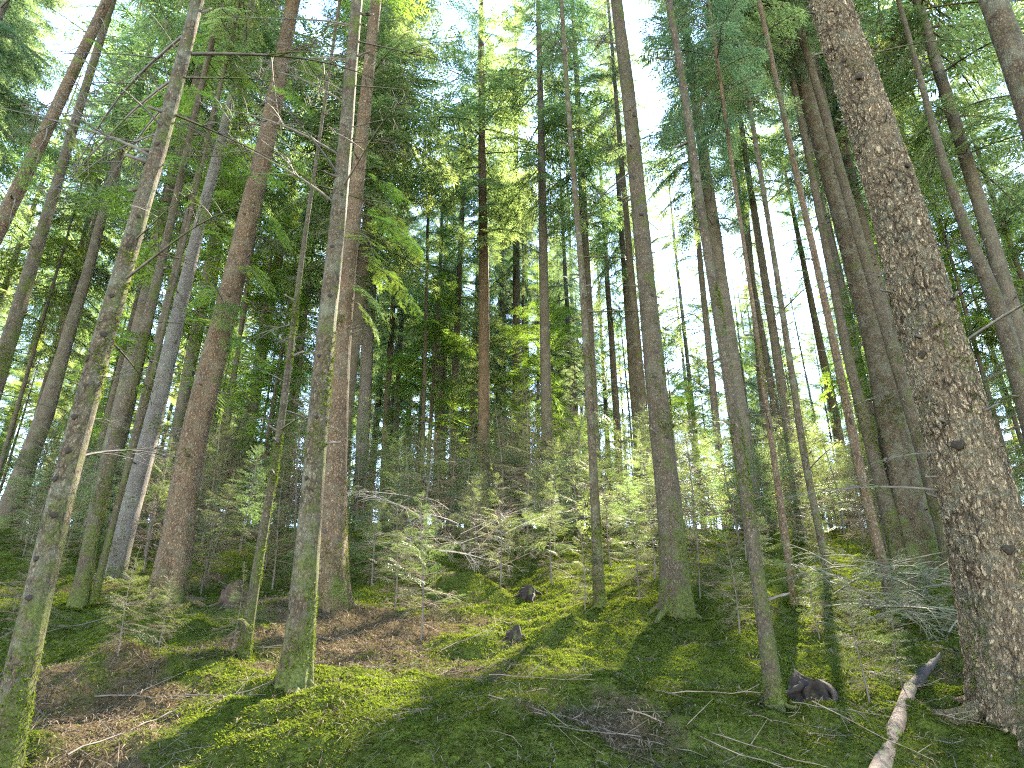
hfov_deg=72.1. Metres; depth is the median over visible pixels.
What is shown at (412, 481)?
conifer sapling
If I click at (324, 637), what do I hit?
fallen stick
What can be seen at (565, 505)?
conifer sapling
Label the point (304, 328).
fir tree
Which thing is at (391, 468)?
conifer sapling
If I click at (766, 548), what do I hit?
conifer sapling
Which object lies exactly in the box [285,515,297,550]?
conifer sapling
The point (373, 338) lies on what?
fir tree
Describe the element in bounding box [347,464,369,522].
conifer sapling
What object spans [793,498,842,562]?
conifer sapling
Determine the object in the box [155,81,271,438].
spruce tree
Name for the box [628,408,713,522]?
conifer sapling
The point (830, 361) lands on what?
spruce tree
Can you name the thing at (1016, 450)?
spruce tree
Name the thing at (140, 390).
fir tree
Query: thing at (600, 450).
conifer sapling
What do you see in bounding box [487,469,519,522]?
conifer sapling
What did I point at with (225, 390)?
fir tree
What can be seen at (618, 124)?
fir tree
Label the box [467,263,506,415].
fir tree
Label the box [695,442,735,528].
conifer sapling
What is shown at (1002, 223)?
fir tree
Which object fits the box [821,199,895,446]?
fir tree
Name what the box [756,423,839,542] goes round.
conifer sapling
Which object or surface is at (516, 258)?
fir tree
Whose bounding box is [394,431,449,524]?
conifer sapling
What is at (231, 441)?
conifer sapling
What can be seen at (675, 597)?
spruce tree
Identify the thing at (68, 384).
fir tree
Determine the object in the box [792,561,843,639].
conifer sapling
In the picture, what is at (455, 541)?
brush pile
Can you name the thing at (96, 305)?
fir tree
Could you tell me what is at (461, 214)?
fir tree
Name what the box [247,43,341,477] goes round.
spruce tree
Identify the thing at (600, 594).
fir tree
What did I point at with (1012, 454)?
spruce tree
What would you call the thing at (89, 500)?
conifer sapling
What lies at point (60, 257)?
fir tree
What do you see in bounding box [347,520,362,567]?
conifer sapling
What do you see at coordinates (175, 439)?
conifer sapling
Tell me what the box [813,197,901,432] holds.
fir tree
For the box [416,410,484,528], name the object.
conifer sapling
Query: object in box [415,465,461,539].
conifer sapling
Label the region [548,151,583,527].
fir tree
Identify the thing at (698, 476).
conifer sapling
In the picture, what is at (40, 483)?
conifer sapling
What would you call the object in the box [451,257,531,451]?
fir tree
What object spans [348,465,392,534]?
conifer sapling
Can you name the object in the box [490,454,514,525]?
conifer sapling
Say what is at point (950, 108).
spruce tree
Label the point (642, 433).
conifer sapling
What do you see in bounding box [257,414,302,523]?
conifer sapling
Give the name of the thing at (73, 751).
fallen stick
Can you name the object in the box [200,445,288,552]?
conifer sapling
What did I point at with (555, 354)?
fir tree
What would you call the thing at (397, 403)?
fir tree
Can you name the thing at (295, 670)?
fir tree
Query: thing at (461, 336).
fir tree
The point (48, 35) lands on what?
spruce tree
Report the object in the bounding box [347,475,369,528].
conifer sapling
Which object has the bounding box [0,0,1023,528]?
sky
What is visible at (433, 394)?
fir tree
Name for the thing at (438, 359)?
fir tree
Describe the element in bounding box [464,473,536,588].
conifer sapling
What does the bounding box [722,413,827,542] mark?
conifer sapling
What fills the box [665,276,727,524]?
spruce tree
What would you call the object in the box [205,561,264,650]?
conifer sapling
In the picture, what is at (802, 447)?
fir tree
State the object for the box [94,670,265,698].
fallen stick
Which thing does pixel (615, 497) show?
conifer sapling
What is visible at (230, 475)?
conifer sapling
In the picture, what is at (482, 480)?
conifer sapling
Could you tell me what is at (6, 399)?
spruce tree
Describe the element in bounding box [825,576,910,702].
conifer sapling
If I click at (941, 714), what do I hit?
fallen stick
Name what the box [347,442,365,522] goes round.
conifer sapling
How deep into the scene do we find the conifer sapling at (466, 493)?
19.70 m
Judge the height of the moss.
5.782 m
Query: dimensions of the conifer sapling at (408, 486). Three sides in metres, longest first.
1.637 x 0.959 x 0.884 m
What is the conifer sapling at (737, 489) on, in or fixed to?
on the ground
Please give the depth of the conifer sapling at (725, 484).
13.27 m
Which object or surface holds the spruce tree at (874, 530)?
on the ground
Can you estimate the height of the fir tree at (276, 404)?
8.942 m
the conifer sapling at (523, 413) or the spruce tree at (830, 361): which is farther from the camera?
the spruce tree at (830, 361)
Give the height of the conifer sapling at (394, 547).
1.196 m
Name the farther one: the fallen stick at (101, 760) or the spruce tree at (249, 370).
the spruce tree at (249, 370)
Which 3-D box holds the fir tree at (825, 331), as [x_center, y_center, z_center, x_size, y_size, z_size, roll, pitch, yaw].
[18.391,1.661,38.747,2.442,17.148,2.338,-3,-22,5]
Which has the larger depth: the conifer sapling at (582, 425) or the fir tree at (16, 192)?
the conifer sapling at (582, 425)
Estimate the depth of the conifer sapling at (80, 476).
15.36 m
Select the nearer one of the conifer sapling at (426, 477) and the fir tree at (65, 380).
the conifer sapling at (426, 477)
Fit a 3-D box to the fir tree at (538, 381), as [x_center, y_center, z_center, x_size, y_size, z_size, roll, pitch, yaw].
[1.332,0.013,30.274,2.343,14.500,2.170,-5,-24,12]
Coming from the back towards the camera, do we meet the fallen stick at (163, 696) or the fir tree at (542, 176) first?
the fir tree at (542, 176)
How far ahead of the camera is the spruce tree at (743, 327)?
57.79 m
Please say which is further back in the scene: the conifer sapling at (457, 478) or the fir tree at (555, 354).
the fir tree at (555, 354)
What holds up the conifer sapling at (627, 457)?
on the ground
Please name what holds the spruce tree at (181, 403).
on the ground
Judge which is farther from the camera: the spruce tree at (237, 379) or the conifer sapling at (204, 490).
the spruce tree at (237, 379)
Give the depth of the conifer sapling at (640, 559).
7.51 m
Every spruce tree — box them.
[0,0,57,180]
[0,0,61,244]
[0,0,165,460]
[0,30,156,478]
[0,214,95,495]
[0,224,34,417]
[0,306,24,498]
[0,326,50,486]
[0,335,62,494]
[15,301,92,522]
[47,234,153,519]
[56,18,269,478]
[67,290,145,451]
[91,74,231,449]
[103,0,339,529]
[134,0,337,606]
[153,355,219,476]
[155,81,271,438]
[158,318,253,518]
[208,310,252,449]
[209,314,275,460]
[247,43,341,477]
[248,306,310,524]
[258,0,481,463]
[264,330,310,457]
[276,116,409,409]
[277,0,423,612]
[300,280,317,414]
[352,318,399,465]
[353,201,414,521]
[383,353,434,523]
[405,0,576,525]
[416,297,477,449]
[423,36,521,525]
[425,285,477,521]
[461,220,535,470]
[489,147,568,523]
[530,198,577,414]
[532,0,705,623]
[552,376,587,517]
[554,321,612,523]
[564,257,621,524]
[599,359,630,484]
[637,0,803,611]
[662,338,706,487]
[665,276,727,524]
[678,349,731,528]
[719,296,753,448]
[727,271,774,471]
[735,266,788,527]
[738,64,880,518]
[749,0,909,604]
[765,15,915,362]
[776,354,833,528]
[777,357,822,523]
[778,325,834,528]
[779,0,1023,757]
[798,386,837,478]
[810,0,1023,424]
[810,262,858,440]
[814,225,869,396]
[869,80,1023,508]
[990,389,1023,481]
[1002,388,1023,468]
[1004,423,1023,492]
[1005,376,1023,501]
[1009,213,1023,273]
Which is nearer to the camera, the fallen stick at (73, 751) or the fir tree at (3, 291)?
the fallen stick at (73, 751)
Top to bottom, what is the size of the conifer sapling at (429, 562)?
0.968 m
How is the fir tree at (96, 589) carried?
on the ground
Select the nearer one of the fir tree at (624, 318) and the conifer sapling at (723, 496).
the conifer sapling at (723, 496)
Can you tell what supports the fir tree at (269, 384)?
on the ground
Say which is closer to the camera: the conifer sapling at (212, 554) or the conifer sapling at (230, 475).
the conifer sapling at (212, 554)
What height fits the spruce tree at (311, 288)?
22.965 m
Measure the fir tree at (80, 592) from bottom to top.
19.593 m
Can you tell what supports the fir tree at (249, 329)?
on the ground
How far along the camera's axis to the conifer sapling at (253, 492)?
11.89 m
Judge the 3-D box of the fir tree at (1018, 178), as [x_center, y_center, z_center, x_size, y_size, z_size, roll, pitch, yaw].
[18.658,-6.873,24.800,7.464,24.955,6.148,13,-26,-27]
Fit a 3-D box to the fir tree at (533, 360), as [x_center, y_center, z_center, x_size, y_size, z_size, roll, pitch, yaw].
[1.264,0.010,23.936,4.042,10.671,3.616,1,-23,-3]
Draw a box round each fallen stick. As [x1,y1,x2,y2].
[1,615,114,640]
[66,700,194,755]
[74,744,118,767]
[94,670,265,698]
[163,732,230,754]
[206,660,325,704]
[225,645,282,649]
[269,632,357,641]
[369,654,425,668]
[441,617,501,650]
[488,694,583,722]
[489,666,590,679]
[537,703,640,736]
[590,720,705,756]
[596,701,665,712]
[627,699,782,767]
[672,683,762,693]
[713,720,827,767]
[792,696,887,719]
[812,701,933,760]
[887,700,985,724]
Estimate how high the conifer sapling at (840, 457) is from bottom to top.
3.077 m
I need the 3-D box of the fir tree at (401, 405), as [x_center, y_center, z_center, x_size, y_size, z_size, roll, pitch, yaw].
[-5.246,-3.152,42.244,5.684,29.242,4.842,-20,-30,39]
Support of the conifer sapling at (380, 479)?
on the ground
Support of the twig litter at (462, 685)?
on the ground
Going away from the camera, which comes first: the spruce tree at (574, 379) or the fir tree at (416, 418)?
the spruce tree at (574, 379)
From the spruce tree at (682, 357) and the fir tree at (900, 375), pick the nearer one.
the fir tree at (900, 375)
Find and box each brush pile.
[347,486,576,573]
[744,531,959,641]
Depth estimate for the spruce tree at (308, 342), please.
50.35 m
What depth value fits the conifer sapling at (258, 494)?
12.69 m
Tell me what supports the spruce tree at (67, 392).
on the ground
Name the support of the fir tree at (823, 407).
on the ground
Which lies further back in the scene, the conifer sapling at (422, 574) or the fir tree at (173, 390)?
the fir tree at (173, 390)
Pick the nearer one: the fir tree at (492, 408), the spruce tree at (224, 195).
the spruce tree at (224, 195)
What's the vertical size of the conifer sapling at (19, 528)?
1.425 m
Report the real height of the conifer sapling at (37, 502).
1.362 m
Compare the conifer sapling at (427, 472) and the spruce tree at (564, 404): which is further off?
the spruce tree at (564, 404)
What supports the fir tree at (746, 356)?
on the ground
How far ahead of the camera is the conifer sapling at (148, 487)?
18.25 m
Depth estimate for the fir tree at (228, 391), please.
29.92 m
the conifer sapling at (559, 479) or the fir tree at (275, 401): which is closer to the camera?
the conifer sapling at (559, 479)
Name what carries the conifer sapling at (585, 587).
on the ground
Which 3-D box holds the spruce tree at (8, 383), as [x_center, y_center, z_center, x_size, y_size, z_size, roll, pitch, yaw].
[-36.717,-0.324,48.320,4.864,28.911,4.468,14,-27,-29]
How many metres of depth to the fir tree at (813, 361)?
28.61 m
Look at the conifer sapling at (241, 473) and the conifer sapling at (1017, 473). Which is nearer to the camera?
the conifer sapling at (1017, 473)
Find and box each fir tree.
[0,0,54,188]
[0,0,84,309]
[0,0,85,196]
[0,0,129,276]
[0,0,186,528]
[0,0,213,410]
[0,0,392,767]
[0,67,84,364]
[0,113,118,474]
[0,138,105,479]
[0,196,41,369]
[0,320,23,483]
[7,100,140,468]
[20,297,98,509]
[34,298,107,476]
[56,259,155,451]
[62,0,319,537]
[65,0,274,608]
[69,305,153,487]
[76,70,225,524]
[81,355,149,472]
[88,0,300,604]
[94,0,300,580]
[124,245,193,398]
[139,343,184,524]
[145,336,181,523]
[146,282,204,516]
[167,104,253,434]
[194,0,457,693]
[203,8,300,489]
[208,252,254,444]
[209,202,273,483]
[211,266,312,506]
[213,30,327,462]
[213,317,259,458]
[221,142,293,444]
[221,246,317,523]
[228,173,309,514]
[230,233,287,430]
[231,144,309,522]
[231,403,272,455]
[232,0,429,664]
[255,286,311,524]
[261,0,470,428]
[277,180,331,523]
[302,347,377,455]
[319,0,420,521]
[347,394,357,494]
[348,368,377,521]
[349,293,412,462]
[356,152,405,493]
[357,280,418,518]
[370,164,469,486]
[372,224,490,511]
[372,312,433,521]
[373,202,445,483]
[374,173,432,520]
[386,326,413,430]
[401,67,464,492]
[404,185,475,522]
[411,85,509,526]
[413,91,468,524]
[416,219,464,507]
[422,207,490,410]
[424,224,452,451]
[430,326,496,526]
[434,323,507,501]
[445,376,466,524]
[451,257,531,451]
[461,156,539,512]
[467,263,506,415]
[474,0,562,524]
[480,0,619,527]
[489,141,551,526]
[490,251,608,469]
[494,150,538,466]
[521,244,566,527]
[522,0,644,527]
[525,0,679,612]
[530,236,602,528]
[534,148,626,503]
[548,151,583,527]
[548,237,581,413]
[552,350,582,488]
[563,307,609,526]
[564,0,682,506]
[564,312,602,524]
[577,229,631,525]
[587,0,657,525]
[587,89,633,526]
[599,0,803,712]
[599,300,632,488]
[605,0,788,532]
[606,246,635,476]
[613,172,656,468]
[614,429,636,524]
[617,183,706,497]
[628,276,666,385]
[639,118,725,525]
[654,0,939,567]
[655,0,747,528]
[661,0,851,573]
[669,359,717,500]
[686,215,760,502]
[696,0,906,567]
[699,10,816,529]
[705,90,799,527]
[713,276,778,473]
[715,295,756,409]
[716,126,778,527]
[717,0,947,569]
[735,219,824,460]
[736,0,898,379]
[737,285,791,528]
[744,263,796,486]
[762,104,851,526]
[772,310,812,525]
[779,252,834,517]
[785,0,1023,440]
[786,84,877,439]
[793,329,857,511]
[804,294,838,434]
[805,0,998,391]
[811,163,892,361]
[812,159,874,342]
[812,287,857,440]
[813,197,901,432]
[816,250,870,454]
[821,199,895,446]
[905,95,1023,475]
[941,0,1023,315]
[941,91,1023,468]
[947,224,1023,456]
[950,49,1023,363]
[969,300,1021,500]
[976,339,1021,493]
[978,0,1023,141]
[979,345,1023,480]
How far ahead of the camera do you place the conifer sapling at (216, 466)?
12.13 m
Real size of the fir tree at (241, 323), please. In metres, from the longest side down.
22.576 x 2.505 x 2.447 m
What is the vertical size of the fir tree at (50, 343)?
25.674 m
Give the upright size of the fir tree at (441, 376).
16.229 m
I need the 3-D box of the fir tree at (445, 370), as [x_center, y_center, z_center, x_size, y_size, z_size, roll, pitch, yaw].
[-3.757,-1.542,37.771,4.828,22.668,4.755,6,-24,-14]
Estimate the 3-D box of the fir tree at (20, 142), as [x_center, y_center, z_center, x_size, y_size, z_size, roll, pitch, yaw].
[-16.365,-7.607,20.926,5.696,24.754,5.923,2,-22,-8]
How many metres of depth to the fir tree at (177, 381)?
41.42 m
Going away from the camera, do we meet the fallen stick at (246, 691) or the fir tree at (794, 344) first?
the fallen stick at (246, 691)
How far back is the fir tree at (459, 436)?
39.13 m
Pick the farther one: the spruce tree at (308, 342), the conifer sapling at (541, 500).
the spruce tree at (308, 342)
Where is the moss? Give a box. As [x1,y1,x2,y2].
[0,522,1022,767]
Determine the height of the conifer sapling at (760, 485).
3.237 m
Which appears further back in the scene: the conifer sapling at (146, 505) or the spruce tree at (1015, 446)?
the spruce tree at (1015, 446)
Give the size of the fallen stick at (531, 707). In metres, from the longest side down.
0.560 x 0.196 x 0.042 m
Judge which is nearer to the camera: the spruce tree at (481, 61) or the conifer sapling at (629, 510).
the conifer sapling at (629, 510)
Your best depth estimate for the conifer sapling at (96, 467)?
13.90 m
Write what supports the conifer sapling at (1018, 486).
on the ground
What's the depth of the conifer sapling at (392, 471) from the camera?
19.75 m
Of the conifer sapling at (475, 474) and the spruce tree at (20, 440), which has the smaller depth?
the conifer sapling at (475, 474)
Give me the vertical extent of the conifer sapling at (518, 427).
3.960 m
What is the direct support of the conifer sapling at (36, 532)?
on the ground
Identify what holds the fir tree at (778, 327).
on the ground
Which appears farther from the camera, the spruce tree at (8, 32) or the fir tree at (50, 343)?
the fir tree at (50, 343)
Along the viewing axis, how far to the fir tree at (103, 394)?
44.30 m
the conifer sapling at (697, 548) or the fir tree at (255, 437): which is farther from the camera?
the fir tree at (255, 437)
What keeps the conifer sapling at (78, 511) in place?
on the ground
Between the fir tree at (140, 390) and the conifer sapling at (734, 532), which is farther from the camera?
the fir tree at (140, 390)
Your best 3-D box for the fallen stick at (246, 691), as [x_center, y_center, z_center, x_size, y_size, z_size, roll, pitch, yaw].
[-1.520,1.809,4.332,0.736,0.081,0.218,-1,-5,-41]
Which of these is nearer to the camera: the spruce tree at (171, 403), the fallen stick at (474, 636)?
the fallen stick at (474, 636)
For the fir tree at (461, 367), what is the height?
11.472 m
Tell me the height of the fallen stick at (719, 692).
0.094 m
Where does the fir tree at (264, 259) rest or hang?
on the ground
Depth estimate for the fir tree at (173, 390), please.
36.15 m
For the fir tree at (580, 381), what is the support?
on the ground
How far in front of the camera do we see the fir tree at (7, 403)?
55.59 m
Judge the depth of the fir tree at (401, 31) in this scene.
19.82 m
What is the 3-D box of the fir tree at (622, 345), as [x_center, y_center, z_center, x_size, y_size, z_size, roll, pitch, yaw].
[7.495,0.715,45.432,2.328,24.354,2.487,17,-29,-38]
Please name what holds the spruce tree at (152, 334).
on the ground
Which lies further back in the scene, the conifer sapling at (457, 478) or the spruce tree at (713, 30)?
the conifer sapling at (457, 478)
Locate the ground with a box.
[0,522,1023,767]
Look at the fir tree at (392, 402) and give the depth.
41.87 m
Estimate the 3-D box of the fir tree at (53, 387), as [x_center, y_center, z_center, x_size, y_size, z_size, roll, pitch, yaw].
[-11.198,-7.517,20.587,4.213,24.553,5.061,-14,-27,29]
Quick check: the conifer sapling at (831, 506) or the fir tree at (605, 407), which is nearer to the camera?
the conifer sapling at (831, 506)
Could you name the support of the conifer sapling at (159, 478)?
on the ground
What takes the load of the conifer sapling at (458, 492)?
on the ground
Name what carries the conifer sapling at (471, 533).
on the ground
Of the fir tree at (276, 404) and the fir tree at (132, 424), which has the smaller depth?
the fir tree at (276, 404)
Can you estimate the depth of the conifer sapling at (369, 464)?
16.53 m
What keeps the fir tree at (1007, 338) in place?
on the ground
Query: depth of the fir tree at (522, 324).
31.64 m
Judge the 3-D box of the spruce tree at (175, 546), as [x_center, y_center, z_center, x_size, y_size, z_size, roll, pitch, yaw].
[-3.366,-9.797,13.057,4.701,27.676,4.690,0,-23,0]
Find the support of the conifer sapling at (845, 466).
on the ground
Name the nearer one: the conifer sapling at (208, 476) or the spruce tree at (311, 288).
the conifer sapling at (208, 476)
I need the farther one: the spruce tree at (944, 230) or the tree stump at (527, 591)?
the spruce tree at (944, 230)
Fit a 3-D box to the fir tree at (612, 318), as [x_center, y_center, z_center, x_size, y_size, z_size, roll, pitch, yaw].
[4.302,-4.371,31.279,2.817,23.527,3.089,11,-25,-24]
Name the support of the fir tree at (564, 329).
on the ground
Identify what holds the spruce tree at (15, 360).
on the ground
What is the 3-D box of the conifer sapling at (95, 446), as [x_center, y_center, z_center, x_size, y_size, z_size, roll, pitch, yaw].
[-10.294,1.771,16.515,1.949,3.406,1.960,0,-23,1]
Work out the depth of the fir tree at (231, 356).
36.72 m
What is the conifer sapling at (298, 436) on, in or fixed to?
on the ground
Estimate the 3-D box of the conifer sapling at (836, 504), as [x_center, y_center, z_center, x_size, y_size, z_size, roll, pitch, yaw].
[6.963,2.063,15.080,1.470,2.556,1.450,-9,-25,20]
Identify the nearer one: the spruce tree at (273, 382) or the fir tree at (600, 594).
the fir tree at (600, 594)
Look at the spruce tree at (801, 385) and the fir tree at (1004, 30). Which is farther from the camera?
the spruce tree at (801, 385)
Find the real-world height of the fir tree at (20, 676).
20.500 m
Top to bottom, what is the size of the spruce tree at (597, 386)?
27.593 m
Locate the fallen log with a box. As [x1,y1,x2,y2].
[868,652,953,767]
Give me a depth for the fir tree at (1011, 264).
33.60 m
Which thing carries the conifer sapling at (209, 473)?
on the ground
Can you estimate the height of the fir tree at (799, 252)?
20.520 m
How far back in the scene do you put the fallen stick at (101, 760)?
3.38 m
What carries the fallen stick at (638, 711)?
on the ground
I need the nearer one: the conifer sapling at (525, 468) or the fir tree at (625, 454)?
the conifer sapling at (525, 468)
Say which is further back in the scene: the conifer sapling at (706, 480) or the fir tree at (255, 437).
the fir tree at (255, 437)
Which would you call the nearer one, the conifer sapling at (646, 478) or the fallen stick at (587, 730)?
the fallen stick at (587, 730)
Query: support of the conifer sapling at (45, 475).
on the ground
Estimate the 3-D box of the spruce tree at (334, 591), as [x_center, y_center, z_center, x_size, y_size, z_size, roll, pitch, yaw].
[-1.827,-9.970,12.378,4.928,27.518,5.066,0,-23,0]
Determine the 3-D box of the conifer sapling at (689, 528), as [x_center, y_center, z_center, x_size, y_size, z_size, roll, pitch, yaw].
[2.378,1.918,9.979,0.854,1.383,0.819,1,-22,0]
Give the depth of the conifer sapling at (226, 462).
16.91 m
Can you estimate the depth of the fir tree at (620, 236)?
28.65 m
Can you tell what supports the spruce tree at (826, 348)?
on the ground
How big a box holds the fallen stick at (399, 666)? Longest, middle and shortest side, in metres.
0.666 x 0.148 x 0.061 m
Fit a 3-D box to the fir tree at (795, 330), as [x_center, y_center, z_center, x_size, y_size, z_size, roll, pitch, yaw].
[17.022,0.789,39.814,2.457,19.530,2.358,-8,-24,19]
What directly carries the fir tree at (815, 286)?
on the ground
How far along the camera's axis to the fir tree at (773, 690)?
4.79 m
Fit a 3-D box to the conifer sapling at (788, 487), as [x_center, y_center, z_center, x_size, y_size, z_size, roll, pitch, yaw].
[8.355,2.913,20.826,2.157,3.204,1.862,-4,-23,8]
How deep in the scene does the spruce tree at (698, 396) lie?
37.38 m
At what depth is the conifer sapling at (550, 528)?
9.38 m
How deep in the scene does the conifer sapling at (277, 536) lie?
9.23 m
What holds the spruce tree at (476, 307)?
on the ground
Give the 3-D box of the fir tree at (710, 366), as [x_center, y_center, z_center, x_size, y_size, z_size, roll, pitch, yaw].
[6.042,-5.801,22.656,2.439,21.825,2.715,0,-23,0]
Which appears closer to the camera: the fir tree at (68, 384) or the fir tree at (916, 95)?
the fir tree at (916, 95)
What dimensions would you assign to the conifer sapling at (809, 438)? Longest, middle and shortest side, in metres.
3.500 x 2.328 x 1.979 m
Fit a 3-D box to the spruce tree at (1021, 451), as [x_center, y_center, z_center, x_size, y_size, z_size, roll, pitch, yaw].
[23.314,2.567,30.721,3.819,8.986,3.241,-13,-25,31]
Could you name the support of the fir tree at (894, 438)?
on the ground
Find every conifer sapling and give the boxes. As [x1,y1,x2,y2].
[0,407,68,538]
[0,427,86,543]
[0,483,43,556]
[0,545,72,640]
[8,475,48,541]
[20,405,104,522]
[21,452,53,521]
[21,475,48,529]
[22,514,72,554]
[24,452,58,524]
[24,457,93,555]
[26,415,87,519]
[31,438,95,535]
[38,443,115,546]
[57,541,75,580]
[65,447,118,552]
[74,414,133,510]
[74,418,131,513]
[75,435,104,527]
[75,461,148,519]
[77,431,166,542]
[95,546,160,655]
[108,474,161,536]
[110,413,181,533]
[116,438,200,572]
[134,426,200,555]
[139,490,166,541]
[140,415,171,524]
[141,453,163,524]
[143,570,189,650]
[147,428,230,535]
[153,426,233,524]
[157,413,241,540]
[158,404,259,544]
[191,485,247,593]
[193,469,251,573]
[198,406,255,526]
[200,430,259,523]
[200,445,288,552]
[202,417,256,523]
[204,419,248,522]
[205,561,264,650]
[208,443,245,523]
[211,409,284,522]
[228,444,285,524]
[231,465,276,542]
[234,439,288,523]
[236,456,282,535]
[242,470,298,589]
[243,397,309,528]
[245,492,294,568]
[246,411,304,525]
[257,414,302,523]
[258,417,302,525]
[261,378,309,529]
[270,460,297,527]
[280,458,303,523]
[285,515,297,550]
[286,412,367,523]
[347,396,407,523]
[347,426,390,531]
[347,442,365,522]
[347,444,383,523]
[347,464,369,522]
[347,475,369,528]
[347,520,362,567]
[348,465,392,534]
[348,493,397,586]
[349,493,406,576]
[362,433,432,530]
[367,453,396,522]
[368,433,414,517]
[369,445,429,534]
[370,463,405,521]
[372,501,433,606]
[376,456,428,548]
[377,402,445,521]
[379,429,418,524]
[380,491,472,639]
[382,426,459,552]
[389,428,465,524]
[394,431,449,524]
[403,515,452,577]
[406,449,448,518]
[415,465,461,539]
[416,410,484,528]
[427,433,484,530]
[434,458,465,521]
[440,412,512,526]
[441,443,505,533]
[441,461,466,526]
[442,471,497,557]
[442,474,501,574]
[446,461,498,549]
[454,470,490,526]
[455,473,500,539]
[458,444,501,525]
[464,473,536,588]
[465,404,539,525]
[465,408,533,526]
[470,404,562,525]
[479,368,577,526]
[485,415,547,523]
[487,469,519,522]
[488,417,562,543]
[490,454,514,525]
[491,445,521,525]
[498,466,560,559]
[501,434,538,525]
[506,439,572,524]
[515,434,568,521]
[517,472,579,584]
[518,436,591,547]
[524,378,638,536]
[526,405,603,524]
[544,428,621,537]
[551,454,582,517]
[553,475,581,534]
[555,424,606,525]
[556,522,611,610]
[558,434,620,531]
[560,468,589,531]
[563,405,644,528]
[574,433,630,525]
[583,478,634,567]
[587,443,630,519]
[601,416,644,525]
[601,473,630,528]
[602,403,656,525]
[604,474,639,536]
[608,459,638,524]
[608,470,656,546]
[612,480,640,527]
[613,506,658,599]
[616,446,656,527]
[622,433,686,535]
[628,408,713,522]
[628,482,658,578]
[635,453,691,545]
[651,410,736,532]
[654,479,710,561]
[656,438,733,556]
[672,418,708,522]
[674,405,722,521]
[678,454,712,525]
[678,460,725,545]
[681,414,788,541]
[684,502,730,599]
[685,442,728,526]
[685,454,729,533]
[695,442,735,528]
[699,391,798,531]
[699,453,741,527]
[700,522,772,634]
[707,413,774,528]
[708,442,762,527]
[715,480,774,560]
[719,418,803,527]
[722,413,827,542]
[723,444,788,526]
[725,434,801,534]
[742,512,781,567]
[754,385,840,528]
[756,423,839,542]
[759,436,792,527]
[764,446,829,526]
[770,471,809,529]
[778,392,848,529]
[784,417,853,529]
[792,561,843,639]
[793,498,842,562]
[804,424,870,535]
[815,404,878,524]
[815,464,850,529]
[817,424,880,521]
[817,451,856,528]
[825,433,880,539]
[825,451,873,525]
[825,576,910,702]
[830,434,887,557]
[838,481,884,552]
[840,405,881,522]
[867,602,925,688]
[978,367,1023,510]
[1002,442,1023,501]
[1012,472,1023,507]
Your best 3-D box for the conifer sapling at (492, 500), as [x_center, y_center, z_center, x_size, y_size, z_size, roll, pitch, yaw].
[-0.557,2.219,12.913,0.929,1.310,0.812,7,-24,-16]
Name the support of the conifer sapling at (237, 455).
on the ground
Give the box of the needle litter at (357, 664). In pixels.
[0,527,1020,767]
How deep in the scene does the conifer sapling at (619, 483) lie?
20.31 m
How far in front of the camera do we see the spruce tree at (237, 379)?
48.59 m
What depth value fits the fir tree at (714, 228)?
18.17 m
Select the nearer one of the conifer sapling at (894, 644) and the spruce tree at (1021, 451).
the conifer sapling at (894, 644)
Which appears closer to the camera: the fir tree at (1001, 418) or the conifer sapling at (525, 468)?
the conifer sapling at (525, 468)
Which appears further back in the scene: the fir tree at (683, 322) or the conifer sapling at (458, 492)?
the fir tree at (683, 322)
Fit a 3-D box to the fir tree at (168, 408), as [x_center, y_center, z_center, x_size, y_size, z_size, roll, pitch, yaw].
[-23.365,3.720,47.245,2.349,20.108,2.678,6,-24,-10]
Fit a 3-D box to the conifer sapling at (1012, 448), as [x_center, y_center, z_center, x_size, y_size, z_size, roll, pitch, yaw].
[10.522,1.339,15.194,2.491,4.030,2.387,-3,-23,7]
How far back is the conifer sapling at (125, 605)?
4.66 m
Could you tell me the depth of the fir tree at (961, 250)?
29.26 m
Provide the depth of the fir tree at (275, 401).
32.47 m
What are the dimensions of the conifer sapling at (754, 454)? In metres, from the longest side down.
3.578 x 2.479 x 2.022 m
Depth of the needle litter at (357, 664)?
4.40 m
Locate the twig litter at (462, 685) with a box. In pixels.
[0,538,1014,767]
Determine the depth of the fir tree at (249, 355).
31.53 m
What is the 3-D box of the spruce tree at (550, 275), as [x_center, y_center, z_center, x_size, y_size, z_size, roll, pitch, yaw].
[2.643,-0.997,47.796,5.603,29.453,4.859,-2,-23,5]
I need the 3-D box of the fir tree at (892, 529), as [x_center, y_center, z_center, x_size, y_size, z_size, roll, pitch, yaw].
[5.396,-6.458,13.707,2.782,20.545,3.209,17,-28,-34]
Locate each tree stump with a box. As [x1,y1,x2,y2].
[206,579,246,606]
[502,625,525,643]
[512,584,541,601]
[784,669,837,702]
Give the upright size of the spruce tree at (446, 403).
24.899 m
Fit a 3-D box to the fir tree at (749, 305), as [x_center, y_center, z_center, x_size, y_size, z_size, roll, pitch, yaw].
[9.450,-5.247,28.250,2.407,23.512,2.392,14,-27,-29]
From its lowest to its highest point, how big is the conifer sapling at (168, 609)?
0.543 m
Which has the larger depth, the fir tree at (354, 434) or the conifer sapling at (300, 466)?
the fir tree at (354, 434)
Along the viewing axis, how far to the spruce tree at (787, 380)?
33.06 m
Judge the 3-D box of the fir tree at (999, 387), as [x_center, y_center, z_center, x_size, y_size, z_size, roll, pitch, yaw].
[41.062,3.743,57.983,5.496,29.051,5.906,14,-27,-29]
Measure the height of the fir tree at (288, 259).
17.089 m
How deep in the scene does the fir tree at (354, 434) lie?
48.02 m
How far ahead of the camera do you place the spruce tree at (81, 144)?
28.30 m
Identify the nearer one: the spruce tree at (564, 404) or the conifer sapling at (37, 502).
the conifer sapling at (37, 502)
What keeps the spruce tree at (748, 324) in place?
on the ground
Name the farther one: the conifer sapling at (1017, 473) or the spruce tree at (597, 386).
the spruce tree at (597, 386)

